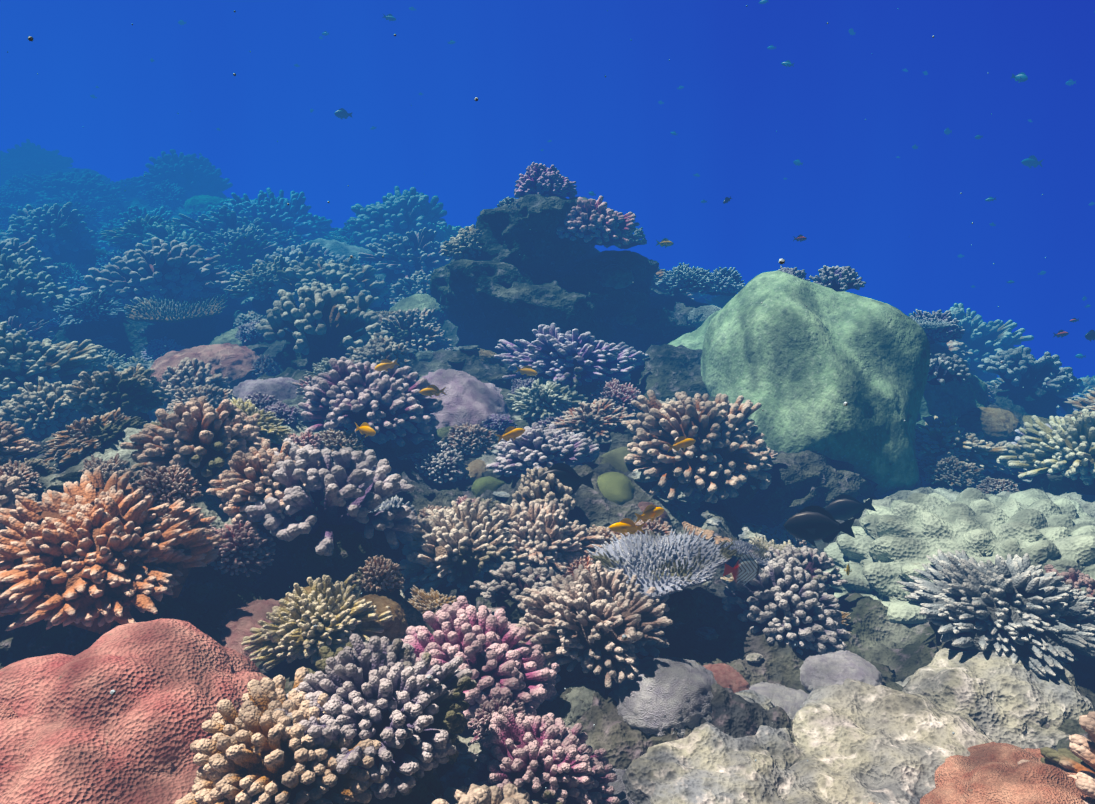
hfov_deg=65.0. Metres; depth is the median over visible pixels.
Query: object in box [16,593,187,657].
pedestal
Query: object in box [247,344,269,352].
rubble
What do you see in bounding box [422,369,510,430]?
porites
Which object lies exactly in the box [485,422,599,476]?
pocillopora
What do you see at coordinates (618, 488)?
yellow favia
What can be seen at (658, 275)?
acropora
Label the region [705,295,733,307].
plate coral
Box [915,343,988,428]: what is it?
rock
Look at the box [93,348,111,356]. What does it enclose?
pocillopora
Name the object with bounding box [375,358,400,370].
anthias
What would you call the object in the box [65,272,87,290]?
pocillopora
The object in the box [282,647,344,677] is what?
pedestal
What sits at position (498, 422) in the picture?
pocillopora
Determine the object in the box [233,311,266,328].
pocillopora
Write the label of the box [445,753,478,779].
rubble
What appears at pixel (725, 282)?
bommie coral
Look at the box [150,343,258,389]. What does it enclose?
porites
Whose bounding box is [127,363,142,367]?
rubble
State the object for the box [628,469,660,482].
rubble
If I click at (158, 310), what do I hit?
table acropora
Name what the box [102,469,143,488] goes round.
pocillopora
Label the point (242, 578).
pedestal
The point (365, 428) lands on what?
anthias
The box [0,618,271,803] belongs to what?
pink porites
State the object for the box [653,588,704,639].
rock
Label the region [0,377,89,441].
pocillopora
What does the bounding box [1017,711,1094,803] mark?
coral
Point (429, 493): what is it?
rubble
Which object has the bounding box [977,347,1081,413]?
branching coral
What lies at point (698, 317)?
bommie coral
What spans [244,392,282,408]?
pocillopora
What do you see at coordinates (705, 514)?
rubble
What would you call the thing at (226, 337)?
porites
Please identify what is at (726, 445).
branching coral
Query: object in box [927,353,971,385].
coral
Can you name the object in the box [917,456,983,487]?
stylophora
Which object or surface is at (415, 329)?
pocillopora
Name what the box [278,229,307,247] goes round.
pocillopora
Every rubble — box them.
[73,264,94,267]
[93,335,117,343]
[102,349,120,354]
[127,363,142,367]
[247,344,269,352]
[289,404,303,412]
[406,348,417,353]
[410,576,437,587]
[423,490,434,497]
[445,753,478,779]
[447,357,465,363]
[459,345,478,350]
[462,457,475,464]
[481,471,500,477]
[490,449,498,453]
[493,491,509,497]
[500,474,518,482]
[511,414,522,419]
[591,435,611,443]
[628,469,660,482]
[698,510,716,518]
[699,580,712,586]
[705,518,721,526]
[735,690,772,710]
[737,530,762,540]
[739,695,754,702]
[742,523,762,533]
[746,652,763,662]
[870,661,895,681]
[995,403,1012,408]
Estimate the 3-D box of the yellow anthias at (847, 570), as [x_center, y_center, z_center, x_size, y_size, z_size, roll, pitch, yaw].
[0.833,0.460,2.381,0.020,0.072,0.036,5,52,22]
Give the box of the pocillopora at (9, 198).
[0,191,35,206]
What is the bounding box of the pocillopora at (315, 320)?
[255,281,389,354]
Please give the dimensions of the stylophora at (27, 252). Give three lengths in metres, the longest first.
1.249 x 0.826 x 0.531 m
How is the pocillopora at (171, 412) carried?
on the pedestal
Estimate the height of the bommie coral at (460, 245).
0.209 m
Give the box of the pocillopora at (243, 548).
[207,519,275,576]
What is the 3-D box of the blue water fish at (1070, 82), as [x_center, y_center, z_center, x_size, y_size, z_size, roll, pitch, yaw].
[5.428,-3.312,8.912,0.144,0.072,0.041,-11,14,-12]
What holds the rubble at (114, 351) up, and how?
on the reef ground
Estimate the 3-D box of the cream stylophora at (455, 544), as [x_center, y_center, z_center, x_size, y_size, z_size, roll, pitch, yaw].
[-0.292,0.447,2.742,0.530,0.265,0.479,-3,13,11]
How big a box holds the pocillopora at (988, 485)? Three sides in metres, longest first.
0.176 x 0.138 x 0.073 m
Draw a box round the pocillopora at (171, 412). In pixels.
[151,409,174,422]
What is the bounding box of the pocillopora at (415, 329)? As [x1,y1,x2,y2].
[376,308,452,353]
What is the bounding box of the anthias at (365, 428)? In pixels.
[355,422,375,436]
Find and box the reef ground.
[0,178,1094,789]
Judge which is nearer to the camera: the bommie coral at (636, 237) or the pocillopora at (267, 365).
the pocillopora at (267, 365)
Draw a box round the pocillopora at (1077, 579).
[1044,564,1094,619]
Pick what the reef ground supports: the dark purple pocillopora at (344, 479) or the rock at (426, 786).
the rock at (426, 786)
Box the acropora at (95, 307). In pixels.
[53,289,129,327]
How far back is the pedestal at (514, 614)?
2.46 m
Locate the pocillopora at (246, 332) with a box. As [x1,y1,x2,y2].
[235,320,263,343]
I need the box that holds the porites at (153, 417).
[87,410,157,421]
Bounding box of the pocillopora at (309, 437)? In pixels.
[277,429,325,450]
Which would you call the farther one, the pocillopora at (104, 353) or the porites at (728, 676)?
the pocillopora at (104, 353)
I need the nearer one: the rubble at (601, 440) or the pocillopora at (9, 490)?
the pocillopora at (9, 490)
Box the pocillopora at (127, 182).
[111,177,140,193]
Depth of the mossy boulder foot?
3.52 m
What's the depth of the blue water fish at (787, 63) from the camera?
6.54 m
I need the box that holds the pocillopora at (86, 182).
[34,173,126,204]
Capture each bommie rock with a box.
[429,258,488,333]
[448,247,640,344]
[471,194,594,270]
[561,250,658,317]
[607,289,708,352]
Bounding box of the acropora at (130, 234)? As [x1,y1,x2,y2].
[98,214,189,249]
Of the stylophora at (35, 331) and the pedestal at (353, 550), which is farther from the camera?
the stylophora at (35, 331)
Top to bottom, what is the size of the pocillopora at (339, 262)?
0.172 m
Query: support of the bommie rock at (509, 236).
on the bommie rock at (515, 301)
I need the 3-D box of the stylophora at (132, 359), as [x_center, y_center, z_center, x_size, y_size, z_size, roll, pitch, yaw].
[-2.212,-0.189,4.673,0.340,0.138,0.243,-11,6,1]
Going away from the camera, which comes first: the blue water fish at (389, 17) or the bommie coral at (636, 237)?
the bommie coral at (636, 237)
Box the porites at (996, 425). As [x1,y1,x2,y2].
[956,407,1021,442]
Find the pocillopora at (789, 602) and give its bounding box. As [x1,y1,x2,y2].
[722,557,851,655]
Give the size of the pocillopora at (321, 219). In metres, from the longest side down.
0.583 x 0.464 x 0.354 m
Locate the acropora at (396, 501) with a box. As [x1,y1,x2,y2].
[370,495,417,517]
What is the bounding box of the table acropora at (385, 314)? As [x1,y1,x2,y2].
[366,310,398,318]
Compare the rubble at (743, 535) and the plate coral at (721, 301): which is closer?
the rubble at (743, 535)
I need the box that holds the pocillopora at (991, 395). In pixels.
[987,386,995,402]
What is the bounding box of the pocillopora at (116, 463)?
[78,453,130,482]
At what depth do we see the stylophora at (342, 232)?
8.14 m
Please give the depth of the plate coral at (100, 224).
8.48 m
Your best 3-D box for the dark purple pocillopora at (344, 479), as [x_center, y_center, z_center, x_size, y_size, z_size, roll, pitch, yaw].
[-0.668,0.283,2.639,0.536,0.278,0.514,-1,19,-44]
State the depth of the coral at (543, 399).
3.90 m
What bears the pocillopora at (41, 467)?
on the pedestal
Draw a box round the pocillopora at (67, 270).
[52,262,80,278]
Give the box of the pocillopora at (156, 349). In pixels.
[140,336,184,361]
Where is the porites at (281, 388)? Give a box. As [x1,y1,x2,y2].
[233,377,298,400]
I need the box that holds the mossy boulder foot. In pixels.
[738,450,877,527]
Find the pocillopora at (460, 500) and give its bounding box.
[456,495,475,505]
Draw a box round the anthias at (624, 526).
[609,518,645,535]
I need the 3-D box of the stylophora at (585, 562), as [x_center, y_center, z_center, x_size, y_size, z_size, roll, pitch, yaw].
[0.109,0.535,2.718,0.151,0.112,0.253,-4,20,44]
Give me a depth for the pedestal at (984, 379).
6.16 m
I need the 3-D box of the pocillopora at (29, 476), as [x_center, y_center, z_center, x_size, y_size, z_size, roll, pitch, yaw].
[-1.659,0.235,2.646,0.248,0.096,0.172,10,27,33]
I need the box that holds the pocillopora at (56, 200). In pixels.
[40,198,66,205]
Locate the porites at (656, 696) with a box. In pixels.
[608,656,716,736]
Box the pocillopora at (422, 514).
[417,505,452,518]
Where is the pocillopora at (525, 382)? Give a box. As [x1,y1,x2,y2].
[510,376,536,394]
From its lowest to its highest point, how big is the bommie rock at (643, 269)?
0.508 m
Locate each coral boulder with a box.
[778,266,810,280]
[809,265,865,291]
[910,309,964,344]
[913,318,951,328]
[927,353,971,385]
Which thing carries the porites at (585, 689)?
on the reef ground
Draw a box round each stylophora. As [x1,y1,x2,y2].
[0,175,38,202]
[0,237,68,289]
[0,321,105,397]
[5,315,54,343]
[26,203,41,208]
[33,190,106,214]
[45,314,66,328]
[95,249,125,268]
[95,352,126,371]
[96,262,114,270]
[97,223,109,236]
[114,356,153,371]
[133,222,214,257]
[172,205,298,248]
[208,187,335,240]
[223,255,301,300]
[241,574,392,670]
[259,401,301,424]
[292,375,318,400]
[303,360,331,377]
[312,357,337,368]
[314,428,367,452]
[321,222,351,239]
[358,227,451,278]
[400,497,533,592]
[435,225,464,242]
[471,498,501,509]
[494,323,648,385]
[495,499,606,576]
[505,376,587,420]
[515,560,672,688]
[535,415,562,429]
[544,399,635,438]
[562,554,593,577]
[590,378,641,412]
[720,573,733,583]
[747,535,801,554]
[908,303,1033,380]
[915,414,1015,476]
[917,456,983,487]
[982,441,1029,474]
[984,377,1077,408]
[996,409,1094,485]
[1011,424,1051,443]
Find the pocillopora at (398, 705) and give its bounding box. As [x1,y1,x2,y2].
[273,634,476,799]
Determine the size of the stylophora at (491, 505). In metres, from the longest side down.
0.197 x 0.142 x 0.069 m
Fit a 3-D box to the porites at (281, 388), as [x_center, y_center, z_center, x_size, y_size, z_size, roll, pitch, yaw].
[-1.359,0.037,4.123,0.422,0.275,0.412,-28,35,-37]
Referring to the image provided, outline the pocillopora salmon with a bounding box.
[119,396,270,487]
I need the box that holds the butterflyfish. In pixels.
[723,554,762,585]
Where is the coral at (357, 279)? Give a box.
[272,252,388,308]
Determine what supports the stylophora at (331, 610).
on the pedestal at (297, 662)
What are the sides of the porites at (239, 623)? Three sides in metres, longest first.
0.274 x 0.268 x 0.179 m
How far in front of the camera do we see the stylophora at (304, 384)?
3.84 m
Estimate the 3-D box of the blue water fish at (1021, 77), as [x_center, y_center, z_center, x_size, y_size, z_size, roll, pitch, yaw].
[3.332,-2.289,6.069,0.029,0.069,0.113,-9,15,-36]
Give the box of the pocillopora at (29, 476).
[0,459,41,494]
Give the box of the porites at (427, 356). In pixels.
[412,351,433,361]
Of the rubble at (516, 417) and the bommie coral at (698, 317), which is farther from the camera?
the bommie coral at (698, 317)
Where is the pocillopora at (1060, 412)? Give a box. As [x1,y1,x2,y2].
[1056,392,1079,416]
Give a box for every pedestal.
[0,396,11,405]
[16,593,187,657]
[22,420,59,441]
[44,253,77,266]
[50,327,60,331]
[59,449,93,472]
[63,323,113,340]
[89,412,151,428]
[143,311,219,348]
[226,564,267,584]
[241,336,263,345]
[252,294,279,314]
[259,524,276,548]
[271,502,405,578]
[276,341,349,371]
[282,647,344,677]
[346,801,363,803]
[358,588,400,597]
[363,436,419,461]
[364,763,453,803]
[385,276,404,281]
[422,471,457,485]
[491,596,525,623]
[520,414,543,422]
[539,380,604,401]
[557,665,625,690]
[566,510,573,522]
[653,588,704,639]
[700,469,761,518]
[732,548,765,568]
[793,638,815,659]
[806,570,834,594]
[916,455,971,474]
[928,481,966,490]
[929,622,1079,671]
[979,377,991,381]
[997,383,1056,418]
[1027,469,1094,495]
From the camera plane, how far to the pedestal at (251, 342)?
4.85 m
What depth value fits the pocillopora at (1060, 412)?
5.56 m
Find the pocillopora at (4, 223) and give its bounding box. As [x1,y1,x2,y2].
[0,216,8,229]
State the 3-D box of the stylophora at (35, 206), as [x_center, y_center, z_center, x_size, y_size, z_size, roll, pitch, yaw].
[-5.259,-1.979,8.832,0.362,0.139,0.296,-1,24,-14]
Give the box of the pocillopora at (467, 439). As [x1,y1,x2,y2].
[441,422,496,455]
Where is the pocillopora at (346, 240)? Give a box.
[330,236,354,244]
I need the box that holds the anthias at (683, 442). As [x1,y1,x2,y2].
[665,436,695,452]
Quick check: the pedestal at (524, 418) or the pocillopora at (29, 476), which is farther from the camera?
the pedestal at (524, 418)
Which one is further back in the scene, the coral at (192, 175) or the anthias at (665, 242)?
the coral at (192, 175)
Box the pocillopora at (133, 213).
[98,205,172,252]
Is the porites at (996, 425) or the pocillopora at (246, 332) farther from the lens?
the pocillopora at (246, 332)
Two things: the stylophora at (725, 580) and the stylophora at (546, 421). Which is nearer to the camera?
the stylophora at (725, 580)
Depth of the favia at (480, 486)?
3.31 m
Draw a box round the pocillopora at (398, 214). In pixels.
[346,186,446,245]
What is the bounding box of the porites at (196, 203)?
[184,195,224,215]
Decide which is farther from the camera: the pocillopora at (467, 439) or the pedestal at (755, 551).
the pocillopora at (467, 439)
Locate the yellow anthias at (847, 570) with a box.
[844,561,851,574]
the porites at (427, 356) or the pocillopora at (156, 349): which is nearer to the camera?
the porites at (427, 356)
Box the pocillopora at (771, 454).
[766,446,777,456]
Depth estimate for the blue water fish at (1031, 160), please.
6.72 m
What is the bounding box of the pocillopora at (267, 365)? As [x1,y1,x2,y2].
[251,354,279,378]
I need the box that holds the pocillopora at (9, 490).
[0,475,38,527]
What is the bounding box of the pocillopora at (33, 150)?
[2,139,73,169]
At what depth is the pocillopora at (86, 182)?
9.53 m
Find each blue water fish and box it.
[334,108,351,119]
[383,14,395,20]
[781,60,793,66]
[794,159,802,165]
[849,28,855,35]
[944,128,951,134]
[985,197,995,201]
[1010,72,1027,82]
[1021,155,1043,168]
[1065,79,1075,85]
[1075,353,1085,358]
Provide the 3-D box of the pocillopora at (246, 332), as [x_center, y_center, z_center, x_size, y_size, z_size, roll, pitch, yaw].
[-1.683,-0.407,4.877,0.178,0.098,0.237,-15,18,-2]
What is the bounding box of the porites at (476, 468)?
[463,459,487,481]
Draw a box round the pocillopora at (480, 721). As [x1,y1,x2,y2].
[467,692,525,745]
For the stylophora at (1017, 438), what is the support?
on the pedestal
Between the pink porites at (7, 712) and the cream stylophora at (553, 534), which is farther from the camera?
the cream stylophora at (553, 534)
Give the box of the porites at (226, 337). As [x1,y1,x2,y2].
[207,328,241,345]
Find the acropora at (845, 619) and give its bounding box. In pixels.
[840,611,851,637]
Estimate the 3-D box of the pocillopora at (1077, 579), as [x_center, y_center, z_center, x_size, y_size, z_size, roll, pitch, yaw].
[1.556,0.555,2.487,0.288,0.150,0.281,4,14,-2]
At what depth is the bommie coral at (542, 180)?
4.83 m
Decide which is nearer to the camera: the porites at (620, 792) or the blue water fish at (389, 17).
the porites at (620, 792)
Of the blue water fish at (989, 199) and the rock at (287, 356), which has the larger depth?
the blue water fish at (989, 199)
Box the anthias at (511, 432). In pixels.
[495,426,524,441]
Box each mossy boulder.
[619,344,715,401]
[669,310,719,349]
[701,270,929,495]
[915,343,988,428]
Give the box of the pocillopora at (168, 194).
[144,180,189,207]
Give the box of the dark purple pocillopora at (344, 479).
[245,438,417,555]
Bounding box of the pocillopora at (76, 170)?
[41,168,104,183]
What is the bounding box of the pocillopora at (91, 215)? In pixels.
[60,201,99,226]
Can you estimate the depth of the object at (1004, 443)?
3.90 m
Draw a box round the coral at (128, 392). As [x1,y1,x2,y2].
[60,363,170,416]
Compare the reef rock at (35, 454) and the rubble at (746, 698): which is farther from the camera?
the reef rock at (35, 454)
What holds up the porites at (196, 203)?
on the reef ground
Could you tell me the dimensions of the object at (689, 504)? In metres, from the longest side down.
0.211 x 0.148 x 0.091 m
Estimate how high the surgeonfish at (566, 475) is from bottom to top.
0.131 m
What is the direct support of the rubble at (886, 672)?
on the reef ground
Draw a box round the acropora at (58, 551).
[0,466,228,634]
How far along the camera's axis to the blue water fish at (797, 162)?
8.32 m
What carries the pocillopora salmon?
on the pedestal
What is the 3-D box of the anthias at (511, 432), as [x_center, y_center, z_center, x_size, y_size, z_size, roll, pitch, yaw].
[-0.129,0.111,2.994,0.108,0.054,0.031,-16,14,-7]
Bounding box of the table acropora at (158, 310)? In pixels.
[124,291,227,322]
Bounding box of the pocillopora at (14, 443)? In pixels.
[0,420,42,464]
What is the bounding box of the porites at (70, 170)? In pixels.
[62,168,107,179]
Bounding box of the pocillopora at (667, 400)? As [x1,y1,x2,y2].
[658,398,675,403]
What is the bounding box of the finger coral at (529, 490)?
[512,467,575,509]
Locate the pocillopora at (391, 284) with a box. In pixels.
[387,278,404,294]
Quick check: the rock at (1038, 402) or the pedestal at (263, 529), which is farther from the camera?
the rock at (1038, 402)
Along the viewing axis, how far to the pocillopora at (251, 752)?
1.48 m
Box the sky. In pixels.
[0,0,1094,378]
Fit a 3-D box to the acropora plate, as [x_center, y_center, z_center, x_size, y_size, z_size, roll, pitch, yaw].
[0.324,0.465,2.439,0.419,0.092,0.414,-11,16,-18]
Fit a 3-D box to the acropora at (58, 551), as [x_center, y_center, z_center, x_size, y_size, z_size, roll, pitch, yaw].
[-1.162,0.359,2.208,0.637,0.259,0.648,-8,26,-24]
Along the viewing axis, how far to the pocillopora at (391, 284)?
6.07 m
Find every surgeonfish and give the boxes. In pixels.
[536,463,593,494]
[783,505,855,546]
[825,494,876,520]
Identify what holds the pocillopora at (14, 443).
on the pedestal
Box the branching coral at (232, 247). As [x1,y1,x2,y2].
[195,225,283,270]
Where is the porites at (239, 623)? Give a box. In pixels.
[217,598,279,658]
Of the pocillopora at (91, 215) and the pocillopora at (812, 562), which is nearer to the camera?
the pocillopora at (812, 562)
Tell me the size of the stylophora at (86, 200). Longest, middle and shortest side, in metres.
0.879 x 0.679 x 0.319 m
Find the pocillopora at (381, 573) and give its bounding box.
[352,555,404,592]
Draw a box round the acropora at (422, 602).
[408,585,456,614]
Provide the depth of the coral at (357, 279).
5.51 m
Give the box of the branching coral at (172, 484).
[132,464,203,509]
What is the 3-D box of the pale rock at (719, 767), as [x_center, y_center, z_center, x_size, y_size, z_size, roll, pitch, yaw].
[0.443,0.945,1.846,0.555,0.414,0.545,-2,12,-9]
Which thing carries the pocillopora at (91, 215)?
on the pedestal
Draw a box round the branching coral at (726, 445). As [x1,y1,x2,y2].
[621,390,773,503]
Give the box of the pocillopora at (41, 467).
[18,458,59,476]
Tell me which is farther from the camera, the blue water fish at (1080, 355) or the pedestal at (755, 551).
the blue water fish at (1080, 355)
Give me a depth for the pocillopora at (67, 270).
6.29 m
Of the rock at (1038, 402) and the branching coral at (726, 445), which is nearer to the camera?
the branching coral at (726, 445)
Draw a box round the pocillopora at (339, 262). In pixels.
[325,258,355,266]
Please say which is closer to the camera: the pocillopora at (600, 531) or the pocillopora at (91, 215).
the pocillopora at (600, 531)
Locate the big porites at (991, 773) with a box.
[920,742,1094,803]
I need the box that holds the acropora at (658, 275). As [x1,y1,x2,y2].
[649,268,667,293]
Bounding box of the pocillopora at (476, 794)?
[427,783,541,803]
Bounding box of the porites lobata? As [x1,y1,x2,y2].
[823,488,1094,623]
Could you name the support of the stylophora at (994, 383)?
on the pedestal
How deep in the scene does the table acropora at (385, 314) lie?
5.31 m
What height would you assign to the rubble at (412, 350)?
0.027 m
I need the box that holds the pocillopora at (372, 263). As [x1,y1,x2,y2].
[364,253,380,274]
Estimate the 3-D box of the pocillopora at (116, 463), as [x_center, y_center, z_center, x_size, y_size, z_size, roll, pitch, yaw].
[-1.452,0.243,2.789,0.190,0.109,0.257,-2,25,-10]
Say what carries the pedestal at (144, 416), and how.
on the reef ground
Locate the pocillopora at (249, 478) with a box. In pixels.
[206,441,325,533]
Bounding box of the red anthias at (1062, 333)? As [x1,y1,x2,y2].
[1054,330,1068,337]
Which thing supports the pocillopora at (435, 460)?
on the pedestal at (448, 483)
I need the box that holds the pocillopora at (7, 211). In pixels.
[0,204,25,217]
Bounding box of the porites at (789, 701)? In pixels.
[749,682,808,718]
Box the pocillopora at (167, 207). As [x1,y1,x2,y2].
[154,204,173,211]
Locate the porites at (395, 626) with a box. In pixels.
[354,594,407,641]
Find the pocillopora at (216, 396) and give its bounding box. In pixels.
[166,384,234,412]
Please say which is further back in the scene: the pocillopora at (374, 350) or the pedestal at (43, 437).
the pocillopora at (374, 350)
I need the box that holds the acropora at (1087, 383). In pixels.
[1075,375,1094,398]
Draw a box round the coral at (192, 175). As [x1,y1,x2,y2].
[135,149,232,199]
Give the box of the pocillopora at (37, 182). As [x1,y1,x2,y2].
[10,172,91,203]
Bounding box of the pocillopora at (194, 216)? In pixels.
[183,211,206,229]
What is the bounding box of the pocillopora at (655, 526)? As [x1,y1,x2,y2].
[625,517,675,535]
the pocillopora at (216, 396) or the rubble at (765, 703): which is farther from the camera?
the pocillopora at (216, 396)
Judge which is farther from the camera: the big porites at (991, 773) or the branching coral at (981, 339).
the branching coral at (981, 339)
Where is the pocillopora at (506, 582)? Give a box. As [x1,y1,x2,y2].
[470,561,565,614]
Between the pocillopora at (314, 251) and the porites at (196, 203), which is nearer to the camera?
the pocillopora at (314, 251)
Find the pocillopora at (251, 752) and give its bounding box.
[174,667,384,803]
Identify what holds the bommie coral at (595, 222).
on the bommie rock at (515, 301)
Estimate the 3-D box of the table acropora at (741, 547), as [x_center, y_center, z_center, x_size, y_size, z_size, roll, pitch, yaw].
[0.666,0.505,2.827,0.228,0.049,0.181,17,14,6]
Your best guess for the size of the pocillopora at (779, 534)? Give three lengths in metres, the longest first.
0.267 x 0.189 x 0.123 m
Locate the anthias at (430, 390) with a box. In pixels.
[419,384,445,396]
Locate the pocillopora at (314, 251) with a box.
[255,242,347,267]
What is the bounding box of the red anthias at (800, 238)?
[793,235,806,241]
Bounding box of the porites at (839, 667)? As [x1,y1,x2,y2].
[799,650,882,692]
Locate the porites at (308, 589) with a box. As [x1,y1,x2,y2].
[279,586,322,607]
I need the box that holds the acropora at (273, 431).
[230,397,292,448]
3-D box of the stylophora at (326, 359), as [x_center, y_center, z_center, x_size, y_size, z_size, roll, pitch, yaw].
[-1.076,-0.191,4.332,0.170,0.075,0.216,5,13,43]
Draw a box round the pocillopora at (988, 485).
[974,477,1018,493]
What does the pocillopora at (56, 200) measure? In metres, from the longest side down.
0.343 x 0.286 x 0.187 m
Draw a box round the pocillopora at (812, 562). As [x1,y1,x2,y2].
[764,544,847,590]
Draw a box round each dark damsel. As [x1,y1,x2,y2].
[723,196,731,203]
[1085,330,1094,341]
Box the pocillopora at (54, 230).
[0,201,97,262]
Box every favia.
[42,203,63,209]
[433,426,451,442]
[471,476,505,497]
[597,472,634,504]
[599,447,647,471]
[1023,415,1049,424]
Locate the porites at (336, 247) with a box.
[308,238,374,263]
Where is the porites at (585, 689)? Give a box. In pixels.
[557,676,604,725]
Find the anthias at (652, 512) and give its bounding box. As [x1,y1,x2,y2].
[634,504,664,522]
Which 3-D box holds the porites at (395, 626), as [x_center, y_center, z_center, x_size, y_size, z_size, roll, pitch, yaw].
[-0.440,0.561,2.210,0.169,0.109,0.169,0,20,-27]
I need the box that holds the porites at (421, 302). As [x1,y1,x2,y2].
[389,294,443,320]
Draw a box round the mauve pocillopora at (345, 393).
[298,356,442,446]
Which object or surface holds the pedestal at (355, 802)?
on the reef ground
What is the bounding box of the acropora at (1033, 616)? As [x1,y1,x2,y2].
[896,549,1094,676]
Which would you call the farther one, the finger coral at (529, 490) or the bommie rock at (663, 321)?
the bommie rock at (663, 321)
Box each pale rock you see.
[622,721,828,803]
[788,678,993,803]
[902,648,1094,748]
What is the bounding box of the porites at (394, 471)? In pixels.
[387,468,400,475]
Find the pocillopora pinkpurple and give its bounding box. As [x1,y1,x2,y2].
[401,596,560,725]
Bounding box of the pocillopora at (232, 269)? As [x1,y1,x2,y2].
[228,264,243,274]
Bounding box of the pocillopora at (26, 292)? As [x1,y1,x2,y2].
[0,253,70,331]
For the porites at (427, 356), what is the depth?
4.43 m
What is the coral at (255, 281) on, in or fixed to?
on the pedestal at (261, 307)
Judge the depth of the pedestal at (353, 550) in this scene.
2.54 m
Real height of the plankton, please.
2.156 m
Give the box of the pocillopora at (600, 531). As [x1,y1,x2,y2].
[581,525,626,555]
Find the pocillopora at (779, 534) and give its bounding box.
[761,519,813,549]
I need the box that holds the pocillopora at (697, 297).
[673,268,718,302]
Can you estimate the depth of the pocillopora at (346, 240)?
7.46 m
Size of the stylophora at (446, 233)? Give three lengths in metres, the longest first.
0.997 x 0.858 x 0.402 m
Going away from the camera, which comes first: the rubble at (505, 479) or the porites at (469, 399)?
the rubble at (505, 479)
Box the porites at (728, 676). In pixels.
[703,663,749,692]
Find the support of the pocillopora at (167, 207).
on the reef ground
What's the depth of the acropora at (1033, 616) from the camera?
2.22 m
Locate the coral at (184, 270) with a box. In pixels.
[70,237,234,310]
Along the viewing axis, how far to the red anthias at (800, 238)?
4.69 m
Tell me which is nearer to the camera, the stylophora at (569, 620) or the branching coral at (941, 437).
the stylophora at (569, 620)
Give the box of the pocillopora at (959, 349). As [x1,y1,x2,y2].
[938,340,977,376]
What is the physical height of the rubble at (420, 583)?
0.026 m
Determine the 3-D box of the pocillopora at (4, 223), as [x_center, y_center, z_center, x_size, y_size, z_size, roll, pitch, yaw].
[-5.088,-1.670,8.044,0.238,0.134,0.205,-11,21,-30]
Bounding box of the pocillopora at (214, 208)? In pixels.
[207,197,257,216]
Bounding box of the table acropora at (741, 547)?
[718,537,772,565]
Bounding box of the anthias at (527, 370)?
[516,365,537,376]
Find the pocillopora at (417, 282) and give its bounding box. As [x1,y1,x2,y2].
[384,270,431,307]
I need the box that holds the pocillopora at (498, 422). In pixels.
[483,413,516,430]
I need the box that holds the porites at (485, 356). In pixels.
[472,348,500,364]
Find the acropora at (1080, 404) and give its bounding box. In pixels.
[1060,388,1094,418]
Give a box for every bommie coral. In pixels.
[440,224,482,259]
[495,196,519,209]
[514,162,576,197]
[556,196,639,246]
[597,264,633,288]
[604,227,646,248]
[655,262,713,294]
[687,305,721,329]
[690,267,744,295]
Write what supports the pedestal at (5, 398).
on the reef ground
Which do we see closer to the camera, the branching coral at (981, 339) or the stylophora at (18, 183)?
the branching coral at (981, 339)
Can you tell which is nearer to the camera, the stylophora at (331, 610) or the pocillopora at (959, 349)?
the stylophora at (331, 610)
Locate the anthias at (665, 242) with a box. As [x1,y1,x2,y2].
[656,238,673,247]
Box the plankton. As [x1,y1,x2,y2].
[7,5,1045,787]
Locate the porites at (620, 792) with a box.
[598,768,634,803]
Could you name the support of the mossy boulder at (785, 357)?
on the reef ground
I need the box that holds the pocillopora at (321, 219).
[317,216,338,237]
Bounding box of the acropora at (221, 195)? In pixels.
[216,191,233,198]
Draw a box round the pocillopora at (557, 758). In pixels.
[464,706,619,803]
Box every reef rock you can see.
[25,440,48,456]
[72,248,107,272]
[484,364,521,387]
[614,426,636,436]
[990,470,1021,483]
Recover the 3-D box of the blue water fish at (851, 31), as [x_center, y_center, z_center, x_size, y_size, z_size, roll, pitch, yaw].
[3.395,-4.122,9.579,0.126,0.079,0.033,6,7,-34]
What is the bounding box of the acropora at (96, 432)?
[37,407,147,465]
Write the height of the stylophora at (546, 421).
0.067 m
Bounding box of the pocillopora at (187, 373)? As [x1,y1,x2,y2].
[151,357,232,413]
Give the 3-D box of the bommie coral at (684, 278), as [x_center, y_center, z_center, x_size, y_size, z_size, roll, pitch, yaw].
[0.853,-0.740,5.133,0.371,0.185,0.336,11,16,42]
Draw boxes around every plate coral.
[44,471,82,492]
[95,222,108,227]
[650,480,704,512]
[682,521,730,554]
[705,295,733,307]
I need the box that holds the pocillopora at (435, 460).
[411,440,468,483]
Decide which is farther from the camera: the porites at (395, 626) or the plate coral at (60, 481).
the plate coral at (60, 481)
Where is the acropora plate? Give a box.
[587,526,737,598]
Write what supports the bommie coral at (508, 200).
on the bommie rock at (509, 236)
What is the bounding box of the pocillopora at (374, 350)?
[345,333,412,375]

